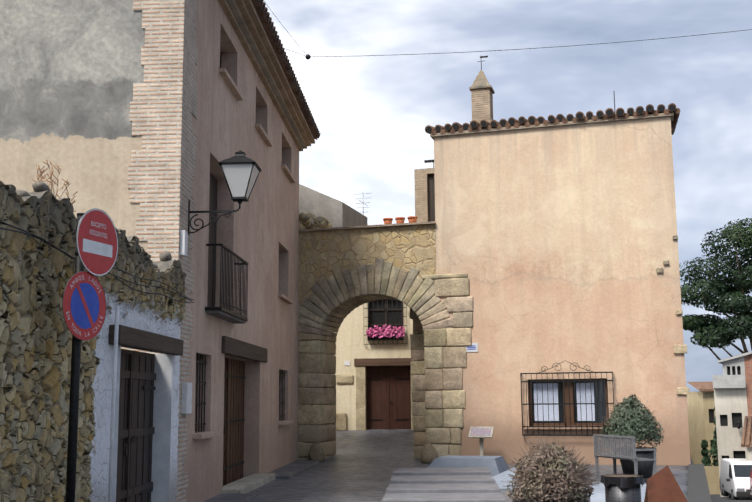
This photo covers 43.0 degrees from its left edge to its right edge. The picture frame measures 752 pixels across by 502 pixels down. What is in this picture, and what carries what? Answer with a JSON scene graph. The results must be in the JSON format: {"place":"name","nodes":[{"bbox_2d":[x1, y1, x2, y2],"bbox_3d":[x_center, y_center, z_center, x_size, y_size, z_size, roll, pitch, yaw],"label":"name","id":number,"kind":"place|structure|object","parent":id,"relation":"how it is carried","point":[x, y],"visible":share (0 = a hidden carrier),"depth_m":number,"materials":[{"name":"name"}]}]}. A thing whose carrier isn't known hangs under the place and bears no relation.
{"place":"outdoors","nodes":[
{"label":"outdoors","id":0,"kind":"place"},
{"bbox_2d":[0,0,147,349],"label":"building wall","id":1,"kind":"structure","parent":0,"point":[71,72],"depth_m":13.91,"materials":[{"name":"beige paint"}]},
{"bbox_2d":[0,181,186,501],"label":"rubble wall","id":2,"kind":"structure","parent":0,"point":[36,274],"depth_m":8.73,"materials":[{"name":"beige stone"}]},
{"bbox_2d":[16,191,175,271],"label":"rubble wall top","id":3,"kind":"structure","parent":2,"relation":"on","point":[163,266],"depth_m":11.21,"materials":[{"name":"beige stone"}]},
{"bbox_2d":[32,160,77,211],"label":"wall weeds","id":4,"kind":"object","parent":3,"relation":"on","point":[51,181],"depth_m":9.14,"materials":[{"name":"brown plant"}]},
{"bbox_2d":[16,182,171,269],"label":"rubble stones","id":5,"kind":"object","parent":3,"relation":"on","point":[43,186],"visible":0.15,"depth_m":8.69,"materials":[{"name":"grey stone"}]},
{"bbox_2d":[0,220,193,302],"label":"wall cables","id":6,"kind":"object","parent":2,"relation":"attached to","point":[42,239],"depth_m":10.23,"materials":[{"name":"black"}]},
{"bbox_2d":[108,306,119,501],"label":"wall pipe","id":7,"kind":"object","parent":2,"relation":"attached to","point":[112,427],"depth_m":10.10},
{"bbox_2d":[116,349,155,501],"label":"door","id":8,"kind":"structure","parent":2,"relation":"in","point":[134,465],"depth_m":11.81,"materials":[{"name":"brown wood"}]},
{"bbox_2d":[112,345,172,501],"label":"door reveal","id":9,"kind":"object","parent":2,"relation":"attached to","point":[160,478],"visible":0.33,"depth_m":12.51,"materials":[{"name":"white paint"}]},
{"bbox_2d":[108,325,183,355],"bbox_3d":[-2.783,1.114,11.703,0.168,0.216,2.688,-1,-9,3],"label":"door lintel","id":10,"kind":"structure","parent":2,"relation":"in","point":[134,338],"depth_m":11.33,"materials":[{"name":"brown wood"}]},
{"bbox_2d":[127,0,197,501],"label":"brick wall","id":11,"kind":"structure","parent":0,"point":[163,110],"depth_m":13.78,"materials":[{"name":"beige brick"}]},
{"bbox_2d":[179,230,191,413],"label":"utility boxes","id":12,"kind":"object","parent":11,"relation":"attached to","point":[186,407],"visible":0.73,"depth_m":13.52,"materials":[{"name":"grey metal"}]},
{"bbox_2d":[299,212,333,229],"bbox_3d":[-1.675,-0.758,26.302,1.094,0.692,0.924,-1,-9,3],"label":"arch top rubble","id":13,"kind":"object","parent":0,"point":[309,221],"visible":0.71,"depth_m":25.94,"materials":[{"name":"beige stone"}]},
{"bbox_2d":[299,184,366,226],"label":"building","id":14,"kind":"structure","parent":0,"point":[334,212],"depth_m":28.02,"materials":[{"name":"grey paint"}]},
{"bbox_2d":[354,193,369,214],"bbox_3d":[-0.408,-1.262,30.437,0.868,1.250,0.522,8,-12,-42],"label":"antenna","id":15,"kind":"object","parent":14,"relation":"on","point":[363,203],"visible":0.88,"depth_m":30.46,"materials":[{"name":"grey metal"}]},
{"bbox_2d":[331,303,413,430],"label":"building wall","id":16,"kind":"structure","parent":0,"point":[351,340],"depth_m":33.19,"materials":[{"name":"beige paint"}]},
{"bbox_2d":[354,358,411,365],"bbox_3d":[0.392,3.853,33.121,2.300,0.260,0.140,-1,-9,3],"label":"door lintel","id":17,"kind":"structure","parent":16,"relation":"attached to","point":[384,362],"depth_m":33.06,"materials":[{"name":"brown wood"}]},
{"bbox_2d":[363,299,406,344],"bbox_3d":[0.325,2.304,33.306,1.520,1.902,0.200,-1,-9,3],"label":"window grille","id":18,"kind":"object","parent":16,"relation":"attached to","point":[384,337],"visible":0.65,"depth_m":33.19,"materials":[{"name":"black metal"}]},
{"bbox_2d":[369,299,403,327],"bbox_3d":[0.347,2.344,33.593,1.250,1.600,0.040,-1,-9,3],"label":"window","id":19,"kind":"structure","parent":16,"relation":"in","point":[385,309],"depth_m":33.60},
{"bbox_2d":[370,299,403,330],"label":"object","id":20,"kind":"object","parent":16,"relation":"in","point":[379,317],"depth_m":33.63,"materials":[{"name":"black metal"}]},
{"bbox_2d":[366,366,410,428],"bbox_3d":[0.437,5.107,33.177,1.560,2.200,0.061,-1,-9,3],"label":"house door","id":21,"kind":"structure","parent":16,"relation":"in","point":[384,392],"depth_m":33.21,"materials":[{"name":"brown wood"}]},
{"bbox_2d":[248,429,711,501],"bbox_3d":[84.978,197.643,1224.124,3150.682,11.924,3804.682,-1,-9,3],"label":"ground","id":22,"kind":"structure","parent":0,"point":[360,465],"depth_m":20.91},
{"bbox_2d":[65,213,84,501],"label":"sign pole","id":23,"kind":"object","parent":22,"relation":"on","point":[73,420],"visible":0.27,"depth_m":8.34,"materials":[{"name":"metal"}]},
{"bbox_2d":[62,208,117,340],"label":"road signs","id":24,"kind":"object","parent":23,"relation":"attached to","point":[84,306],"visible":1,"depth_m":8.57,"materials":[{"name":"red metal"}]},
{"bbox_2d":[223,357,244,485],"bbox_3d":[-2.794,3.208,17.931,0.035,2.390,3.400,-1,-9,3],"label":"door","id":25,"kind":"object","parent":22,"relation":"on","point":[233,444],"depth_m":18.56,"materials":[{"name":"brown wood"}]},
{"bbox_2d":[184,0,298,501],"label":"building facade","id":26,"kind":"structure","parent":22,"relation":"on","point":[258,232],"depth_m":18.67,"materials":[{"name":"paint"}]},
{"bbox_2d":[207,51,221,306],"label":"house frames","id":27,"kind":"structure","parent":26,"relation":"in","point":[212,207],"depth_m":17.00,"materials":[{"name":"brown wood"}]},
{"bbox_2d":[188,150,261,234],"bbox_3d":[-2.255,-0.868,14.074,1.055,1.260,0.550,-1,-9,3],"label":"lamp","id":28,"kind":"object","parent":26,"relation":"attached to","point":[239,157],"depth_m":13.93,"materials":[{"name":"black metal"}]},
{"bbox_2d":[205,310,245,323],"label":"balcony slab","id":29,"kind":"structure","parent":26,"relation":"attached to","point":[225,316],"depth_m":15.90,"materials":[{"name":"grey concrete"}]},
{"bbox_2d":[195,244,284,432],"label":"iron railings","id":30,"kind":"object","parent":26,"relation":"attached to","point":[240,270],"visible":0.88,"depth_m":15.77,"materials":[{"name":"black metal"}]},
{"bbox_2d":[221,336,266,362],"bbox_3d":[-2.496,1.906,18.259,0.124,0.294,4.205,-1,-9,3],"label":"door lintel","id":31,"kind":"structure","parent":26,"relation":"in","point":[230,346],"depth_m":17.75,"materials":[{"name":"brown wood"}]},
{"bbox_2d":[193,68,295,438],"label":"window sills","id":32,"kind":"structure","parent":26,"relation":"on","point":[229,81],"depth_m":17.83,"materials":[{"name":"brown stone"}]},
{"bbox_2d":[218,0,314,150],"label":"roof eaves","id":33,"kind":"object","parent":26,"relation":"attached to","point":[245,21],"visible":0.92,"depth_m":19.96,"materials":[{"name":"brown wood"}]},
{"bbox_2d":[251,0,319,139],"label":"house roof","id":34,"kind":"structure","parent":26,"relation":"on","point":[261,9],"depth_m":20.43,"materials":[{"name":"brown tile"}]},
{"bbox_2d":[221,473,274,492],"bbox_3d":[-2.382,4.342,17.729,0.450,0.160,3.600,-1,-9,3],"label":"house step","id":35,"kind":"object","parent":22,"relation":"on","point":[250,483],"visible":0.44,"depth_m":17.30,"materials":[{"name":"grey stone"}]},
{"bbox_2d":[203,460,318,501],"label":"pavement","id":36,"kind":"structure","parent":22,"relation":"on","point":[291,470],"depth_m":19.69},
{"bbox_2d":[298,258,472,463],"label":"arch blocks","id":37,"kind":"structure","parent":22,"relation":"on","point":[331,304],"depth_m":25.03,"materials":[{"name":"beige stone"}]},
{"bbox_2d":[298,224,435,373],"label":"stone wall","id":38,"kind":"structure","parent":37,"relation":"on","point":[325,253],"depth_m":25.39,"materials":[{"name":"beige stone"}]},
{"bbox_2d":[298,221,435,231],"bbox_3d":[-0.099,-0.540,26.042,4.071,0.062,2.313,-1,-9,3],"label":"wall coping","id":39,"kind":"object","parent":38,"relation":"on","point":[367,226],"visible":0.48,"depth_m":25.33,"materials":[{"name":"grey stone"}]},
{"bbox_2d":[383,216,416,223],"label":"flower pots","id":40,"kind":"object","parent":39,"relation":"on","point":[412,219],"visible":0.81,"depth_m":25.47,"materials":[{"name":"orange ceramic"}]},
{"bbox_2d":[382,467,505,501],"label":"steps","id":41,"kind":"structure","parent":22,"relation":"on","point":[471,484],"depth_m":16.31,"materials":[{"name":"grey stone"}]},
{"bbox_2d":[427,455,645,501],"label":"marble plinths","id":42,"kind":"object","parent":22,"relation":"on","point":[497,467],"visible":0.33,"depth_m":19.71,"materials":[{"name":"white stone"}]},
{"bbox_2d":[513,496,588,501],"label":"pot","id":43,"kind":"object","parent":22,"relation":"on","point":[548,500],"visible":0.38,"depth_m":9.84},
{"bbox_2d":[501,434,598,501],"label":"shrub","id":44,"kind":"object","parent":43,"relation":"in","point":[543,472],"visible":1,"depth_m":9.78,"materials":[{"name":"brown plant"}]},
{"bbox_2d":[605,484,640,501],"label":"bin","id":45,"kind":"object","parent":22,"relation":"on","point":[615,493],"visible":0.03,"depth_m":11.09,"materials":[{"name":"silver metal"}]},
{"bbox_2d":[600,474,643,488],"bbox_3d":[2.917,2.981,11.238,0.499,0.670,0.492,-1,-9,3],"label":"bin bag","id":46,"kind":"object","parent":45,"relation":"on","point":[623,481],"visible":1,"depth_m":11.11,"materials":[{"name":"black plastic"}]},
{"bbox_2d":[593,434,656,477],"bbox_3d":[4.826,4.012,18.542,0.488,0.860,1.500,2,-9,-17],"label":"bench","id":47,"kind":"object","parent":22,"relation":"on","point":[624,451],"visible":0.96,"depth_m":18.39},
{"bbox_2d":[617,447,656,478],"bbox_3d":[5.229,4.238,19.115,0.776,0.582,0.776,-1,-9,3],"label":"pot","id":48,"kind":"object","parent":22,"relation":"on","point":[645,469],"visible":0.52,"depth_m":18.85,"materials":[{"name":"black plastic"}]},
{"bbox_2d":[600,394,663,461],"bbox_3d":[5.150,3.571,19.242,1.234,1.414,1.246,-1,-9,3],"label":"shrub","id":49,"kind":"object","parent":48,"relation":"in","point":[630,416],"visible":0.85,"depth_m":18.98,"materials":[{"name":"green plant"}]},
{"bbox_2d":[644,465,687,501],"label":"rusty metal sculpture","id":50,"kind":"object","parent":22,"relation":"on","point":[662,485],"visible":1,"depth_m":9.79,"materials":[{"name":"brown metal"}]},
{"bbox_2d":[688,464,710,501],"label":"terrace wall","id":51,"kind":"structure","parent":22,"relation":"on","point":[698,489],"depth_m":17.08,"materials":[{"name":"grey concrete"}]},
{"bbox_2d":[687,391,716,465],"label":"building wall","id":52,"kind":"structure","parent":22,"relation":"on","point":[699,405],"depth_m":83.63,"materials":[{"name":"paint"}]},
{"bbox_2d":[687,382,713,391],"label":"tiled roof","id":53,"kind":"structure","parent":52,"relation":"on","point":[703,386],"depth_m":84.54,"materials":[{"name":"orange tile"}]},
{"bbox_2d":[700,439,710,465],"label":"shrub","id":54,"kind":"object","parent":22,"relation":"on","point":[706,460],"visible":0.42,"depth_m":76.61,"materials":[{"name":"green plant"}]},
{"bbox_2d":[704,466,719,493],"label":"wall","id":55,"kind":"structure","parent":22,"relation":"on","point":[712,476],"depth_m":72.62,"materials":[{"name":"paint"}]},
{"bbox_2d":[708,394,718,465],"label":"cypress","id":56,"kind":"object","parent":22,"relation":"on","point":[714,450],"visible":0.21,"depth_m":78.59,"materials":[{"name":"green plant"}]},
{"bbox_2d":[679,218,751,359],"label":"tree","id":57,"kind":"object","parent":22,"relation":"on","point":[718,331],"visible":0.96,"depth_m":70.37,"materials":[{"name":"green plant"}]},
{"bbox_2d":[747,447,751,498],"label":"building wall","id":58,"kind":"structure","parent":22,"relation":"on","point":[749,451],"depth_m":49.68,"materials":[{"name":"paint"}]},
{"bbox_2d":[479,438,483,455],"bbox_3d":[2.564,4.824,23.137,0.342,0.725,0.282,-1,-9,3],"label":"info post","id":59,"kind":"object","parent":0,"point":[481,440],"visible":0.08,"depth_m":23.12,"materials":[{"name":"grey metal"}]},
{"bbox_2d":[468,427,493,437],"bbox_3d":[2.551,4.402,23.174,0.638,0.271,0.454,-1,-9,3],"label":"sign frame","id":60,"kind":"object","parent":59,"relation":"on","point":[469,436],"visible":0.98,"depth_m":23.07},
{"bbox_2d":[470,428,491,435],"bbox_3d":[2.548,4.385,23.165,0.541,0.188,0.345,-1,-9,3],"label":"information panel","id":61,"kind":"object","parent":60,"relation":"on","point":[480,431],"visible":1,"depth_m":23.15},
{"bbox_2d":[263,0,751,59],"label":"cables","id":62,"kind":"object","parent":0,"point":[307,56],"visible":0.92,"depth_m":20.58,"materials":[{"name":"black plastic"}]},
{"bbox_2d":[263,0,751,391],"label":"sky","id":63,"kind":"structure","parent":0,"point":[371,114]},
{"bbox_2d":[434,116,690,465],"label":"building wall","id":64,"kind":"structure","parent":0,"point":[557,244],"depth_m":23.77,"materials":[{"name":"beige paint"}]},
{"bbox_2d":[414,168,433,221],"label":"brick tower","id":65,"kind":"structure","parent":64,"relation":"attached to","point":[421,193],"depth_m":29.77,"materials":[{"name":"beige brick"}]},
{"bbox_2d":[428,174,434,221],"bbox_3d":[2.016,-1.257,29.630,0.780,2.350,0.180,-1,-9,3],"label":"brick tower door","id":66,"kind":"structure","parent":65,"relation":"in","point":[431,198],"depth_m":29.78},
{"bbox_2d":[424,159,433,167],"bbox_3d":[1.699,-2.706,30.138,0.340,0.335,0.100,-3,-9,16],"label":"tower lamp","id":67,"kind":"object","parent":64,"relation":"attached to","point":[427,161],"visible":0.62,"depth_m":30.11,"materials":[{"name":"metal"}]},
{"bbox_2d":[465,343,477,351],"bbox_3d":[2.418,2.443,24.166,0.320,0.220,0.016,-3,-9,16],"label":"street sign","id":68,"kind":"object","parent":64,"relation":"attached to","point":[473,349],"visible":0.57,"depth_m":24.15,"materials":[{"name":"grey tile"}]},
{"bbox_2d":[470,88,492,122],"bbox_3d":[2.907,-3.677,26.026,0.720,1.400,0.720,-1,-9,3],"label":"chimney","id":69,"kind":"object","parent":64,"relation":"on","point":[482,104],"visible":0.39,"depth_m":25.83,"materials":[{"name":"brick"}]},
{"bbox_2d":[469,71,494,93],"bbox_3d":[2.898,-4.652,26.178,0.715,0.585,0.715,-1,-9,3],"label":"chimney cap","id":70,"kind":"object","parent":69,"relation":"on","point":[480,81],"visible":0.79,"depth_m":25.98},
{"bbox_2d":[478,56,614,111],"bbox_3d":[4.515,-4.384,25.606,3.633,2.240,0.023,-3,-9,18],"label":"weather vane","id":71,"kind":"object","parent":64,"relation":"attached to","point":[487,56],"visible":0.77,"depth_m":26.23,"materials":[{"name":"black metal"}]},
{"bbox_2d":[430,112,673,139],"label":"eave cornice","id":72,"kind":"structure","parent":64,"relation":"attached to","point":[671,115],"depth_m":24.33,"materials":[{"name":"beige paint"}]},
{"bbox_2d":[425,103,679,134],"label":"roof tiles","id":73,"kind":"object","parent":64,"relation":"on","point":[454,127],"visible":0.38,"depth_m":24.41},
{"bbox_2d":[533,383,594,420],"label":"window curtains","id":74,"kind":"object","parent":64,"relation":"in","point":[548,398],"visible":1,"depth_m":23.59,"materials":[{"name":"white fabric"}]},
{"bbox_2d":[523,427,604,429],"bbox_3d":[4.679,4.295,23.185,2.151,0.080,0.622,-1,-9,3],"label":"window sill","id":75,"kind":"structure","parent":64,"relation":"attached to","point":[562,428],"depth_m":23.16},
{"bbox_2d":[520,360,613,435],"bbox_3d":[4.654,3.575,23.247,2.199,1.812,0.661,-1,-9,3],"label":"window grille","id":76,"kind":"object","parent":64,"relation":"attached to","point":[564,403],"visible":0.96,"depth_m":23.18,"materials":[{"name":"black metal"}]},
{"bbox_2d":[528,378,608,425],"bbox_3d":[4.733,3.723,23.478,1.894,1.140,0.493,-1,-9,3],"label":"window frame","id":77,"kind":"object","parent":64,"relation":"in","point":[569,410],"visible":0.85,"depth_m":23.45,"materials":[{"name":"brown wood"}]},
{"bbox_2d":[656,235,689,393],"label":"protruding stones","id":78,"kind":"object","parent":64,"relation":"in","point":[680,348],"visible":0.88,"depth_m":22.72,"materials":[{"name":"beige stone"}]},
{"bbox_2d":[708,409,714,442],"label":"windows","id":79,"kind":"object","parent":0,"point":[711,415],"visible":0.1,"depth_m":82.24,"materials":[{"name":"black glass"}]},
{"bbox_2d":[710,494,751,501],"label":"road","id":80,"kind":"structure","parent":0,"point":[716,498],"depth_m":49.21,"materials":[{"name":"grey asphalt"}]},
{"bbox_2d":[714,354,751,496],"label":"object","id":81,"kind":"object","parent":80,"relation":"on","point":[729,402],"depth_m":59.40,"materials":[{"name":"white paint"}]},
{"bbox_2d":[712,375,745,387],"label":"balcony","id":82,"kind":"structure","parent":81,"relation":"attached to","point":[728,381],"depth_m":59.33,"materials":[{"name":"white paint"}]},
{"bbox_2d":[718,351,751,363],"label":"roof","id":83,"kind":"structure","parent":81,"relation":"attached to","point":[730,358],"depth_m":59.58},
{"bbox_2d":[720,458,751,499],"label":"van","id":84,"kind":"object","parent":80,"relation":"on","point":[735,473],"visible":0.94,"depth_m":48.50,"materials":[{"name":"white metal"}]},
{"bbox_2d":[749,470,751,493],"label":"red car","id":85,"kind":"object","parent":80,"relation":"on","point":[750,479],"visible":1,"depth_m":46.29,"materials":[{"name":"red"}]},
{"bbox_2d":[720,413,745,458],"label":"windows","id":86,"kind":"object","parent":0,"point":[736,417],"visible":0.2,"depth_m":59.43,"materials":[{"name":"black glass"}]},
{"bbox_2d":[727,366,740,374],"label":"windows","id":87,"kind":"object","parent":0,"point":[733,370],"visible":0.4,"depth_m":59.90,"materials":[{"name":"black glass"}]},
{"bbox_2d":[741,416,751,446],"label":"shed roof","id":88,"kind":"structure","parent":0,"point":[746,440],"depth_m":51.98,"materials":[{"name":"orange tile"}]}
]}

